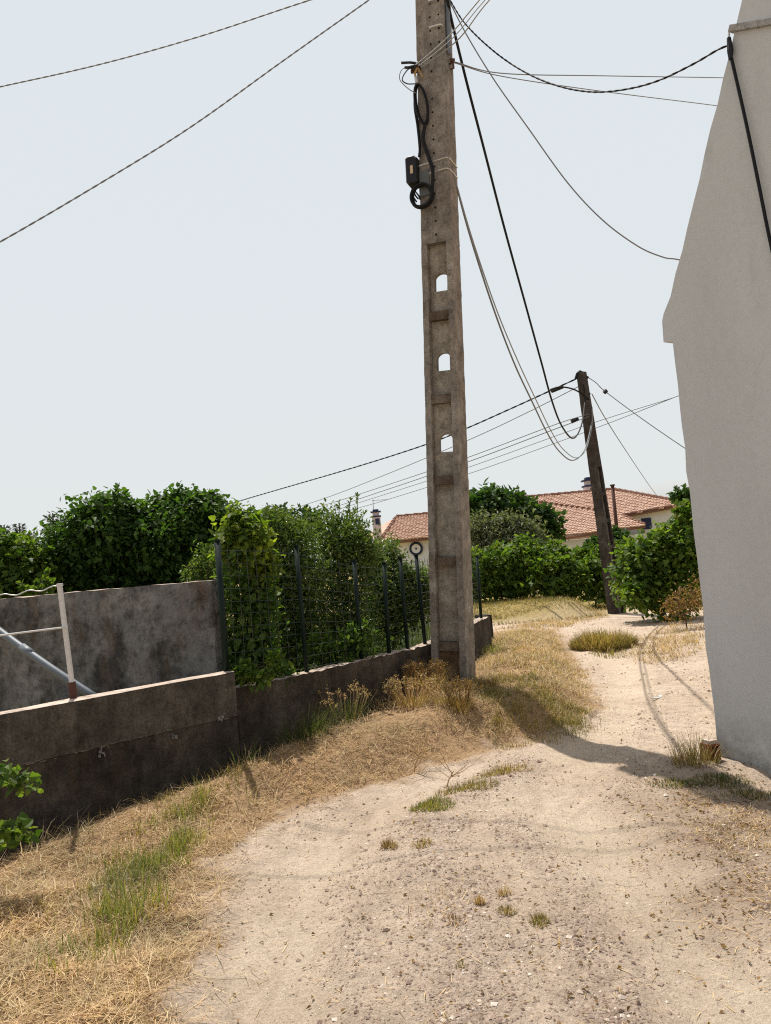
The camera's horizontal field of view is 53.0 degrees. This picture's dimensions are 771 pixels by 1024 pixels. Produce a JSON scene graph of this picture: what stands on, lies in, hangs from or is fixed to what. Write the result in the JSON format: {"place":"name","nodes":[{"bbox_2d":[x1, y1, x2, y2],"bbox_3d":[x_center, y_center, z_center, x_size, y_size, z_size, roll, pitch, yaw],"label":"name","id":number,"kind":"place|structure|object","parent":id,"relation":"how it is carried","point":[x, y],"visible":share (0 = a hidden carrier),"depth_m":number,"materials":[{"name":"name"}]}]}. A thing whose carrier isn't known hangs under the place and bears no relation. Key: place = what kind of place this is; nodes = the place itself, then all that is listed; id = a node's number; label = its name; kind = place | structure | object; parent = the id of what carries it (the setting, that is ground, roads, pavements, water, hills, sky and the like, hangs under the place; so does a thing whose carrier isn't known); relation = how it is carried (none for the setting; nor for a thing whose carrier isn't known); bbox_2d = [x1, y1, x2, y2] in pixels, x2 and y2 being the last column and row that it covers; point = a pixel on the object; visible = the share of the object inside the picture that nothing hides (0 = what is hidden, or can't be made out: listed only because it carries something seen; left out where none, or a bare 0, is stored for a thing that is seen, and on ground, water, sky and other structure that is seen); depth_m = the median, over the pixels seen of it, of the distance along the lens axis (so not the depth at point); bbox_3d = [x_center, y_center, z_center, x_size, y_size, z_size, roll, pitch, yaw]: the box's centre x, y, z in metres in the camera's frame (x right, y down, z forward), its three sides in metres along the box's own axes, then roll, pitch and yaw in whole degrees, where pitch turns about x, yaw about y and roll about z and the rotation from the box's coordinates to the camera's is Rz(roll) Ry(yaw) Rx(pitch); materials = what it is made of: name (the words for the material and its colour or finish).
{"place":"outdoors","nodes":[
{"label":"outdoors","id":0,"kind":"place"},
{"bbox_2d":[26,619,488,725],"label":"garden grass","id":1,"kind":"structure","parent":0,"point":[413,640],"depth_m":10.49,"materials":[{"name":"plant"}]},
{"bbox_2d":[0,0,741,578],"label":"sky","id":2,"kind":"structure","parent":0,"point":[236,310],"materials":[{"name":"white"}]},
{"bbox_2d":[0,573,770,1023],"bbox_3d":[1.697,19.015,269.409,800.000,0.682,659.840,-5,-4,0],"label":"ground","id":3,"kind":"structure","parent":0,"point":[556,797],"depth_m":3.98,"materials":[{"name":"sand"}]},
{"bbox_2d":[0,811,42,851],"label":"vine shoot","id":4,"kind":"object","parent":3,"relation":"on","point":[9,834],"visible":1,"depth_m":4.05,"materials":[{"name":"green plant"}]},
{"bbox_2d":[0,758,43,798],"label":"vine shoot","id":5,"kind":"object","parent":3,"relation":"on","point":[11,779],"visible":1,"depth_m":4.08,"materials":[{"name":"green plant"}]},
{"bbox_2d":[0,527,67,598],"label":"vine bush","id":6,"kind":"object","parent":3,"relation":"on","point":[20,560],"visible":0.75,"depth_m":9.03,"materials":[{"name":"green plant"}]},
{"bbox_2d":[27,483,157,593],"bbox_3d":[-3.602,1.034,9.842,1.939,2.700,1.735,-7,-4,27],"label":"fig tree","id":7,"kind":"object","parent":3,"relation":"on","point":[89,548],"visible":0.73,"depth_m":9.39,"materials":[{"name":"green plant"}]},
{"bbox_2d":[0,580,222,711],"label":"rendered wall","id":8,"kind":"structure","parent":3,"relation":"on","point":[124,638],"depth_m":7.06,"materials":[{"name":"concrete"}]},
{"bbox_2d":[16,567,56,595],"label":"vine sprig","id":9,"kind":"object","parent":8,"relation":"on","point":[35,586],"visible":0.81,"depth_m":8.56,"materials":[{"name":"green plant"}]},
{"bbox_2d":[0,671,240,861],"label":"retaining wall","id":10,"kind":"structure","parent":3,"relation":"on","point":[103,752],"depth_m":5.45,"materials":[{"name":"concrete"}]},
{"bbox_2d":[0,627,96,695],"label":"drain pipe","id":11,"kind":"object","parent":10,"relation":"attached to","point":[28,651],"visible":0.81,"depth_m":5.71,"materials":[{"name":"grey plastic"}]},
{"bbox_2d":[56,583,77,698],"bbox_3d":[-2.243,0.932,5.447,0.073,0.864,0.082,-5,-4,0],"label":"metal post","id":12,"kind":"object","parent":10,"relation":"on","point":[72,685],"visible":0.88,"depth_m":5.43,"materials":[{"name":"metal"}]},
{"bbox_2d":[0,626,66,635],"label":"fence rail","id":13,"kind":"object","parent":12,"relation":"attached to","point":[33,631],"visible":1,"depth_m":5.35,"materials":[{"name":"metal"}]},
{"bbox_2d":[33,774,216,978],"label":"green grass","id":14,"kind":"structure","parent":3,"relation":"on","point":[124,914],"depth_m":3.97,"materials":[{"name":"plant"}]},
{"bbox_2d":[120,481,243,607],"bbox_3d":[-2.576,0.965,9.946,1.799,2.673,1.754,-5,-4,0],"label":"fig tree","id":15,"kind":"object","parent":3,"relation":"on","point":[179,525],"visible":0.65,"depth_m":9.53,"materials":[{"name":"green plant"}]},
{"bbox_2d":[178,539,231,649],"bbox_3d":[-1.641,1.135,7.190,0.512,1.776,0.384,-5,-4,0],"label":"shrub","id":16,"kind":"object","parent":3,"relation":"on","point":[197,567],"visible":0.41,"depth_m":7.21,"materials":[{"name":"green plant"}]},
{"bbox_2d":[205,742,271,775],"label":"weed clump","id":17,"kind":"object","parent":3,"relation":"on","point":[244,759],"visible":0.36,"depth_m":5.80,"materials":[{"name":"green plant"}]},
{"bbox_2d":[207,499,298,688],"bbox_3d":[-1.200,0.925,6.940,0.800,2.083,0.682,-5,-4,0],"label":"grape vine","id":18,"kind":"object","parent":3,"relation":"on","point":[240,531],"visible":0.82,"depth_m":6.83,"materials":[{"name":"green plant"}]},
{"bbox_2d":[247,502,325,541],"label":"round bush","id":19,"kind":"object","parent":3,"relation":"on","point":[302,510],"visible":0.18,"depth_m":13.45,"materials":[{"name":"green plant"}]},
{"bbox_2d":[248,503,336,673],"bbox_3d":[-0.957,0.947,7.933,1.003,2.123,0.975,-5,-4,0],"label":"privet shrub","id":20,"kind":"object","parent":3,"relation":"on","point":[287,529],"visible":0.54,"depth_m":7.84,"materials":[{"name":"green plant"}]},
{"bbox_2d":[260,696,350,754],"bbox_3d":[-0.735,1.827,6.519,1.096,0.801,1.163,-5,-4,0],"label":"weed clump","id":21,"kind":"object","parent":3,"relation":"on","point":[313,729],"visible":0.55,"depth_m":6.29,"materials":[{"name":"green plant"}]},
{"bbox_2d":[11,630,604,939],"bbox_3d":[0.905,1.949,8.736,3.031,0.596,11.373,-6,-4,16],"label":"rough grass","id":22,"kind":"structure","parent":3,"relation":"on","point":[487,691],"depth_m":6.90,"materials":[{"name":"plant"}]},
{"bbox_2d":[297,618,380,667],"bbox_3d":[-0.436,1.490,7.516,0.845,0.893,0.474,-5,-4,0],"label":"undergrowth plant","id":23,"kind":"object","parent":3,"relation":"on","point":[364,643],"visible":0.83,"depth_m":7.47,"materials":[{"name":"green plant"}]},
{"bbox_2d":[317,679,380,727],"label":"weed clump","id":24,"kind":"object","parent":3,"relation":"on","point":[325,702],"visible":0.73,"depth_m":6.82,"materials":[{"name":"brown plant"}]},
{"bbox_2d":[301,492,398,663],"bbox_3d":[-0.480,0.894,8.438,1.299,2.216,1.141,-5,-4,0],"label":"privet shrub","id":25,"kind":"object","parent":3,"relation":"on","point":[345,548],"visible":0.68,"depth_m":8.34,"materials":[{"name":"green plant"}]},
{"bbox_2d":[236,617,491,764],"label":"garden wall","id":26,"kind":"structure","parent":3,"relation":"on","point":[257,722],"depth_m":6.91,"materials":[{"name":"concrete"}]},
{"bbox_2d":[231,648,283,692],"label":"vine sprig","id":27,"kind":"object","parent":26,"relation":"on","point":[244,671],"visible":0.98,"depth_m":6.26,"materials":[{"name":"green plant"}]},
{"bbox_2d":[214,539,482,678],"bbox_3d":[0.222,0.853,8.536,0.554,1.239,5.540,-7,-4,28],"label":"fence","id":28,"kind":"object","parent":26,"relation":"on","point":[222,601],"visible":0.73,"depth_m":7.23,"materials":[{"name":"metal"}]},
{"bbox_2d":[0,599,770,1023],"bbox_3d":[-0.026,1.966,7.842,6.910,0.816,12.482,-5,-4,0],"label":"dry straw","id":29,"kind":"object","parent":3,"relation":"on","point":[120,964],"visible":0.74,"depth_m":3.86,"materials":[{"name":"plant"}]},
{"bbox_2d":[376,835,400,849],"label":"grass tuft","id":30,"kind":"object","parent":3,"relation":"on","point":[387,843],"visible":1,"depth_m":4.34,"materials":[{"name":"plant"}]},
{"bbox_2d":[371,692,408,711],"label":"weed clump","id":31,"kind":"object","parent":3,"relation":"on","point":[379,705],"visible":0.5,"depth_m":7.24,"materials":[{"name":"plant"}]},
{"bbox_2d":[358,532,429,653],"bbox_3d":[0.085,1.117,9.322,1.220,1.790,0.929,-7,-4,23],"label":"privet shrub","id":32,"kind":"object","parent":3,"relation":"on","point":[394,602],"visible":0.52,"depth_m":9.23,"materials":[{"name":"green plant"}]},
{"bbox_2d":[379,672,442,709],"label":"weed clump","id":33,"kind":"object","parent":3,"relation":"on","point":[400,694],"visible":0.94,"depth_m":7.17,"materials":[{"name":"plant"}]},
{"bbox_2d":[366,509,473,575],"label":"tiled house","id":34,"kind":"structure","parent":3,"relation":"on","point":[410,531],"depth_m":34.62,"materials":[{"name":"ceramic"}]},
{"bbox_2d":[409,542,422,554],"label":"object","id":35,"kind":"structure","parent":34,"relation":"in","point":[415,547],"depth_m":34.02,"materials":[{"name":"metal"}]},
{"bbox_2d":[397,732,451,773],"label":"dry stalk","id":36,"kind":"object","parent":3,"relation":"on","point":[415,766],"visible":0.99,"depth_m":5.86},
{"bbox_2d":[400,656,456,697],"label":"weed clump","id":37,"kind":"object","parent":3,"relation":"on","point":[437,666],"visible":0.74,"depth_m":7.64,"materials":[{"name":"plant"}]},
{"bbox_2d":[408,795,455,812],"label":"grass tuft","id":38,"kind":"object","parent":3,"relation":"on","point":[425,804],"visible":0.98,"depth_m":4.95,"materials":[{"name":"plant"}]},
{"bbox_2d":[412,687,475,704],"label":"weed clump","id":39,"kind":"object","parent":3,"relation":"on","point":[438,696],"visible":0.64,"depth_m":7.07,"materials":[{"name":"plant"}]},
{"bbox_2d":[415,0,475,683],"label":"utility pole","id":40,"kind":"object","parent":3,"relation":"on","point":[451,600],"visible":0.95,"depth_m":8.04,"materials":[{"name":"concrete"}]},
{"bbox_2d":[0,0,310,87],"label":"overhead cable","id":41,"kind":"object","parent":40,"relation":"attached to","point":[158,48],"visible":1,"depth_m":8.67,"materials":[{"name":"rubber"}]},
{"bbox_2d":[0,0,368,242],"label":"overhead cable","id":42,"kind":"object","parent":40,"relation":"attached to","point":[168,141],"visible":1,"depth_m":6.96,"materials":[{"name":"rubber"}]},
{"bbox_2d":[401,61,423,83],"bbox_3d":[0.281,-4.564,8.074,0.219,0.249,0.141,-5,-4,0],"label":"anchor bracket","id":43,"kind":"object","parent":40,"relation":"attached to","point":[415,68],"visible":0.98,"depth_m":8.03,"materials":[{"name":"black plastic"}]},
{"bbox_2d":[413,83,428,123],"bbox_3d":[0.373,-4.238,8.036,0.157,0.451,0.071,-7,-4,21],"label":"cable coil","id":44,"kind":"object","parent":43,"relation":"hanging from","point":[417,85],"visible":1,"depth_m":8.02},
{"bbox_2d":[415,0,479,64],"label":"overhead cable","id":45,"kind":"object","parent":43,"relation":"attached to","point":[417,63],"visible":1,"depth_m":7.40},
{"bbox_2d":[413,101,420,156],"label":"pole cable","id":46,"kind":"object","parent":40,"relation":"attached to","point":[418,136],"visible":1,"depth_m":8.05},
{"bbox_2d":[421,123,434,200],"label":"pole cable","id":47,"kind":"object","parent":40,"relation":"attached to","point":[428,155],"visible":1,"depth_m":7.99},
{"bbox_2d":[405,155,457,201],"bbox_3d":[0.491,-3.481,8.118,0.486,0.525,0.340,-7,-4,24],"label":"splice box","id":48,"kind":"object","parent":40,"relation":"attached to","point":[415,175],"visible":0.85,"depth_m":8.05,"materials":[{"name":"black plastic"}]},
{"bbox_2d":[409,182,434,208],"bbox_3d":[0.376,-3.279,8.019,0.269,0.266,0.071,-7,-4,24],"label":"cable coil","id":49,"kind":"object","parent":48,"relation":"hanging from","point":[428,203],"visible":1,"depth_m":8.00,"materials":[{"name":"rubber"}]},
{"bbox_2d":[420,0,489,67],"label":"overhead cable","id":50,"kind":"object","parent":40,"relation":"attached to","point":[421,66],"visible":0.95,"depth_m":7.43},
{"bbox_2d":[446,0,585,438],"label":"overhead cable","id":51,"kind":"object","parent":40,"relation":"attached to","point":[485,154],"visible":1,"depth_m":9.63,"materials":[{"name":"rubber"}]},
{"bbox_2d":[453,175,592,460],"bbox_3d":[2.752,-2.161,12.773,0.079,2.458,10.348,-7,-4,22],"label":"overhead cable","id":52,"kind":"object","parent":40,"relation":"attached to","point":[466,223],"visible":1,"depth_m":9.33,"materials":[{"name":"rubber"}]},
{"bbox_2d":[453,174,592,457],"bbox_3d":[2.749,-2.213,12.766,0.067,2.371,10.327,-7,-4,22],"label":"overhead cable","id":53,"kind":"object","parent":40,"relation":"attached to","point":[512,347],"visible":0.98,"depth_m":9.90,"materials":[{"name":"rubber"}]},
{"bbox_2d":[449,0,679,259],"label":"overhead cable","id":54,"kind":"object","parent":40,"relation":"attached to","point":[547,154],"visible":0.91,"depth_m":7.40,"materials":[{"name":"rubber"}]},
{"bbox_2d":[454,62,716,105],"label":"overhead cable","id":55,"kind":"object","parent":40,"relation":"attached to","point":[580,88],"visible":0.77,"depth_m":9.14,"materials":[{"name":"rubber"}]},
{"bbox_2d":[450,0,726,92],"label":"overhead cable","id":56,"kind":"object","parent":40,"relation":"attached to","point":[639,86],"visible":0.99,"depth_m":6.29,"materials":[{"name":"rubber"}]},
{"bbox_2d":[455,62,722,77],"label":"overhead cable","id":57,"kind":"object","parent":40,"relation":"attached to","point":[581,75],"visible":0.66,"depth_m":9.14,"materials":[{"name":"rubber"}]},
{"bbox_2d":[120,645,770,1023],"bbox_3d":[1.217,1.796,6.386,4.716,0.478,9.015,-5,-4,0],"label":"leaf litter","id":58,"kind":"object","parent":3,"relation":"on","point":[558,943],"visible":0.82,"depth_m":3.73,"materials":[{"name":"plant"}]},
{"bbox_2d":[431,675,482,714],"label":"weed clump","id":59,"kind":"object","parent":3,"relation":"on","point":[461,700],"visible":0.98,"depth_m":6.89,"materials":[{"name":"brown plant"}]},
{"bbox_2d":[434,777,499,795],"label":"grass tuft","id":60,"kind":"object","parent":3,"relation":"on","point":[448,789],"visible":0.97,"depth_m":5.32,"materials":[{"name":"plant"}]},
{"bbox_2d":[372,755,571,1023],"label":"lane grass","id":61,"kind":"structure","parent":3,"relation":"on","point":[456,903],"depth_m":3.55,"materials":[{"name":"plant"}]},
{"bbox_2d":[471,548,504,603],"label":"grape vine","id":62,"kind":"object","parent":3,"relation":"on","point":[485,566],"visible":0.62,"depth_m":19.43,"materials":[{"name":"green plant"}]},
{"bbox_2d":[486,538,516,555],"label":"grape vine","id":63,"kind":"object","parent":3,"relation":"on","point":[499,544],"visible":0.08,"depth_m":22.58,"materials":[{"name":"green plant"}]},
{"bbox_2d":[480,542,524,601],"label":"grape vine","id":64,"kind":"object","parent":3,"relation":"on","point":[508,559],"visible":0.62,"depth_m":19.63,"materials":[{"name":"green plant"}]},
{"bbox_2d":[471,761,533,779],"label":"grass tuft","id":65,"kind":"object","parent":3,"relation":"on","point":[500,771],"visible":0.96,"depth_m":5.61,"materials":[{"name":"plant"}]},
{"bbox_2d":[494,904,517,916],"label":"grass tuft","id":66,"kind":"object","parent":3,"relation":"on","point":[507,910],"visible":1,"depth_m":3.40,"materials":[{"name":"plant"}]},
{"bbox_2d":[319,595,701,625],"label":"field grass","id":67,"kind":"structure","parent":3,"relation":"on","point":[529,599],"depth_m":18.15,"materials":[{"name":"plant"}]},
{"bbox_2d":[470,505,561,552],"bbox_3d":[4.198,1.183,25.805,3.301,2.966,2.412,-6,-4,18],"label":"olive tree","id":68,"kind":"object","parent":3,"relation":"on","point":[482,534],"visible":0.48,"depth_m":25.73,"materials":[{"name":"green plant"}]},
{"bbox_2d":[469,477,568,545],"bbox_3d":[4.796,0.883,29.963,4.636,4.513,2.859,-5,-4,0],"label":"broad tree","id":69,"kind":"object","parent":3,"relation":"on","point":[491,498],"visible":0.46,"depth_m":29.49,"materials":[{"name":"green plant"}]},
{"bbox_2d":[500,539,549,599],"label":"grape vine","id":70,"kind":"object","parent":3,"relation":"on","point":[523,588],"visible":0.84,"depth_m":19.55,"materials":[{"name":"green plant"}]},
{"bbox_2d":[513,531,549,567],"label":"grape vine","id":71,"kind":"object","parent":3,"relation":"on","point":[518,539],"visible":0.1,"depth_m":22.66,"materials":[{"name":"green plant"}]},
{"bbox_2d":[527,910,551,926],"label":"grass tuft","id":72,"kind":"object","parent":3,"relation":"on","point":[541,917],"visible":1,"depth_m":3.29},
{"bbox_2d":[525,553,572,598],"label":"grape vine","id":73,"kind":"object","parent":3,"relation":"on","point":[537,569],"visible":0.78,"depth_m":19.14,"materials":[{"name":"green plant"}]},
{"bbox_2d":[536,536,571,579],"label":"grape vine","id":74,"kind":"object","parent":3,"relation":"on","point":[556,547],"visible":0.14,"depth_m":22.58,"materials":[{"name":"green plant"}]},
{"bbox_2d":[545,551,597,601],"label":"grape vine","id":75,"kind":"object","parent":3,"relation":"on","point":[577,571],"visible":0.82,"depth_m":19.13,"materials":[{"name":"green plant"}]},
{"bbox_2d":[562,544,599,598],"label":"grape vine","id":76,"kind":"object","parent":3,"relation":"on","point":[576,550],"visible":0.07,"depth_m":22.63,"materials":[{"name":"green plant"}]},
{"bbox_2d":[579,554,605,607],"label":"grape vine","id":77,"kind":"object","parent":3,"relation":"on","point":[598,581],"visible":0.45,"depth_m":19.29,"materials":[{"name":"green plant"}]},
{"bbox_2d":[574,370,624,613],"bbox_3d":[4.879,-0.287,17.525,0.521,5.995,0.372,-2,-5,-38],"label":"utility pole","id":78,"kind":"object","parent":3,"relation":"on","point":[602,518],"visible":0.88,"depth_m":17.49,"materials":[{"name":"wood"}]},
{"bbox_2d":[234,379,575,502],"bbox_3d":[-1.269,-1.502,23.857,0.318,1.298,16.914,-2,-5,-43],"label":"overhead cable","id":79,"kind":"object","parent":78,"relation":"attached to","point":[554,390],"visible":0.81,"depth_m":21.63,"materials":[{"name":"black plastic"}]},
{"bbox_2d":[296,387,577,507],"bbox_3d":[-0.558,-1.240,24.885,0.020,1.486,17.788,-2,-5,-35],"label":"overhead cable","id":80,"kind":"object","parent":78,"relation":"attached to","point":[446,449],"visible":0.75,"depth_m":21.47,"materials":[{"name":"metal"}]},
{"bbox_2d":[311,414,588,508],"bbox_3d":[-0.317,-0.903,24.771,0.188,0.834,17.703,-3,-5,-34],"label":"overhead cable","id":81,"kind":"object","parent":78,"relation":"attached to","point":[573,420],"visible":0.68,"depth_m":19.86,"materials":[{"name":"rubber"}]},
{"bbox_2d":[328,416,588,508],"bbox_3d":[-0.278,-0.840,24.790,0.020,0.830,17.704,-3,-4,-34],"label":"overhead cable","id":82,"kind":"object","parent":78,"relation":"attached to","point":[472,460],"visible":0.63,"depth_m":20.24,"materials":[{"name":"metal"}]},
{"bbox_2d":[589,378,684,448],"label":"overhead cable","id":83,"kind":"object","parent":78,"relation":"attached to","point":[605,391],"visible":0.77,"depth_m":17.09,"materials":[{"name":"rubber"}]},
{"bbox_2d":[579,539,619,597],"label":"grape vine","id":84,"kind":"object","parent":3,"relation":"on","point":[592,552],"visible":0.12,"depth_m":22.61,"materials":[{"name":"green plant"}]},
{"bbox_2d":[524,477,677,553],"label":"tiled house","id":85,"kind":"structure","parent":3,"relation":"on","point":[636,510],"depth_m":42.17,"materials":[{"name":"tile"}]},
{"bbox_2d":[572,525,629,554],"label":"round bush","id":86,"kind":"object","parent":3,"relation":"on","point":[616,532],"visible":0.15,"depth_m":24.71,"materials":[{"name":"green plant"}]},
{"bbox_2d":[565,625,643,652],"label":"grass clump","id":87,"kind":"object","parent":3,"relation":"on","point":[604,640],"visible":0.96,"depth_m":11.75,"materials":[{"name":"plant"}]},
{"bbox_2d":[587,648,630,657],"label":"grass tuft","id":88,"kind":"object","parent":3,"relation":"on","point":[610,652],"visible":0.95,"depth_m":11.29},
{"bbox_2d":[610,484,617,528],"bbox_3d":[8.095,0.832,26.961,0.189,3.611,0.171,-5,-4,0],"label":"thin post","id":89,"kind":"object","parent":3,"relation":"on","point":[614,505],"visible":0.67,"depth_m":26.98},
{"bbox_2d":[603,498,702,621],"bbox_3d":[5.409,1.070,15.171,2.178,2.600,1.551,-5,-4,0],"label":"grape vine","id":90,"kind":"object","parent":3,"relation":"on","point":[651,569],"visible":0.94,"depth_m":14.83,"materials":[{"name":"green plant"}]},
{"bbox_2d":[646,777,708,788],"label":"grass tuft","id":91,"kind":"object","parent":3,"relation":"on","point":[687,781],"visible":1,"depth_m":4.99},
{"bbox_2d":[652,568,703,628],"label":"dry bush","id":92,"kind":"object","parent":3,"relation":"on","point":[691,601],"visible":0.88,"depth_m":13.27,"materials":[{"name":"brown plant"}]},
{"bbox_2d":[666,483,690,509],"bbox_3d":[13.530,0.708,33.996,2.002,4.043,1.438,-5,-4,0],"label":"round tree","id":93,"kind":"object","parent":3,"relation":"on","point":[680,494],"visible":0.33,"depth_m":33.92,"materials":[{"name":"green plant"}]},
{"bbox_2d":[661,725,724,768],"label":"grass tuft","id":94,"kind":"object","parent":3,"relation":"on","point":[691,753],"visible":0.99,"depth_m":5.39,"materials":[{"name":"plant"}]},
{"bbox_2d":[700,738,720,760],"bbox_3d":[2.306,1.685,5.484,0.082,0.142,0.100,-4,-4,-20],"label":"hollow brick","id":95,"kind":"object","parent":3,"relation":"on","point":[709,742],"visible":0.66,"depth_m":5.45,"materials":[{"name":"brick"}]},
{"bbox_2d":[662,0,770,773],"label":"white house","id":96,"kind":"structure","parent":3,"relation":"on","point":[716,322],"depth_m":5.34,"materials":[{"name":"white painted plaster"},{"name":"stone"}]},
{"bbox_2d":[727,28,733,59],"bbox_3d":[2.337,-3.168,5.227,0.071,0.229,0.041,-4,-4,-22],"label":"cable clamp","id":97,"kind":"object","parent":96,"relation":"attached to","point":[730,49],"visible":0.91,"depth_m":5.21,"materials":[{"name":"black plastic"}]},
{"bbox_2d":[730,57,770,251],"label":"cable","id":98,"kind":"object","parent":96,"relation":"attached to","point":[751,150],"depth_m":5.10,"materials":[{"name":"rubber"}]},
{"bbox_2d":[693,771,755,789],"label":"grass tuft","id":99,"kind":"object","parent":3,"relation":"on","point":[723,778],"visible":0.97,"depth_m":5.04,"materials":[{"name":"plant"}]},
{"bbox_2d":[721,786,770,800],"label":"grass tuft","id":100,"kind":"object","parent":3,"relation":"on","point":[759,794],"visible":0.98,"depth_m":4.82,"materials":[{"name":"plant"}]},
{"bbox_2d":[324,395,678,514],"bbox_3d":[3.229,-1.756,27.151,15.681,2.073,0.021,-8,-5,40],"label":"overhead cable","id":101,"kind":"object","parent":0,"point":[520,455],"visible":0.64,"depth_m":25.85,"materials":[{"name":"rubber"}]},
{"bbox_2d":[326,396,677,513],"bbox_3d":[3.229,-1.756,27.152,15.682,2.073,0.021,-8,-5,40],"label":"overhead cable","id":102,"kind":"object","parent":101,"relation":"attached to","point":[518,449],"visible":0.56,"depth_m":25.89,"materials":[{"name":"metal"}]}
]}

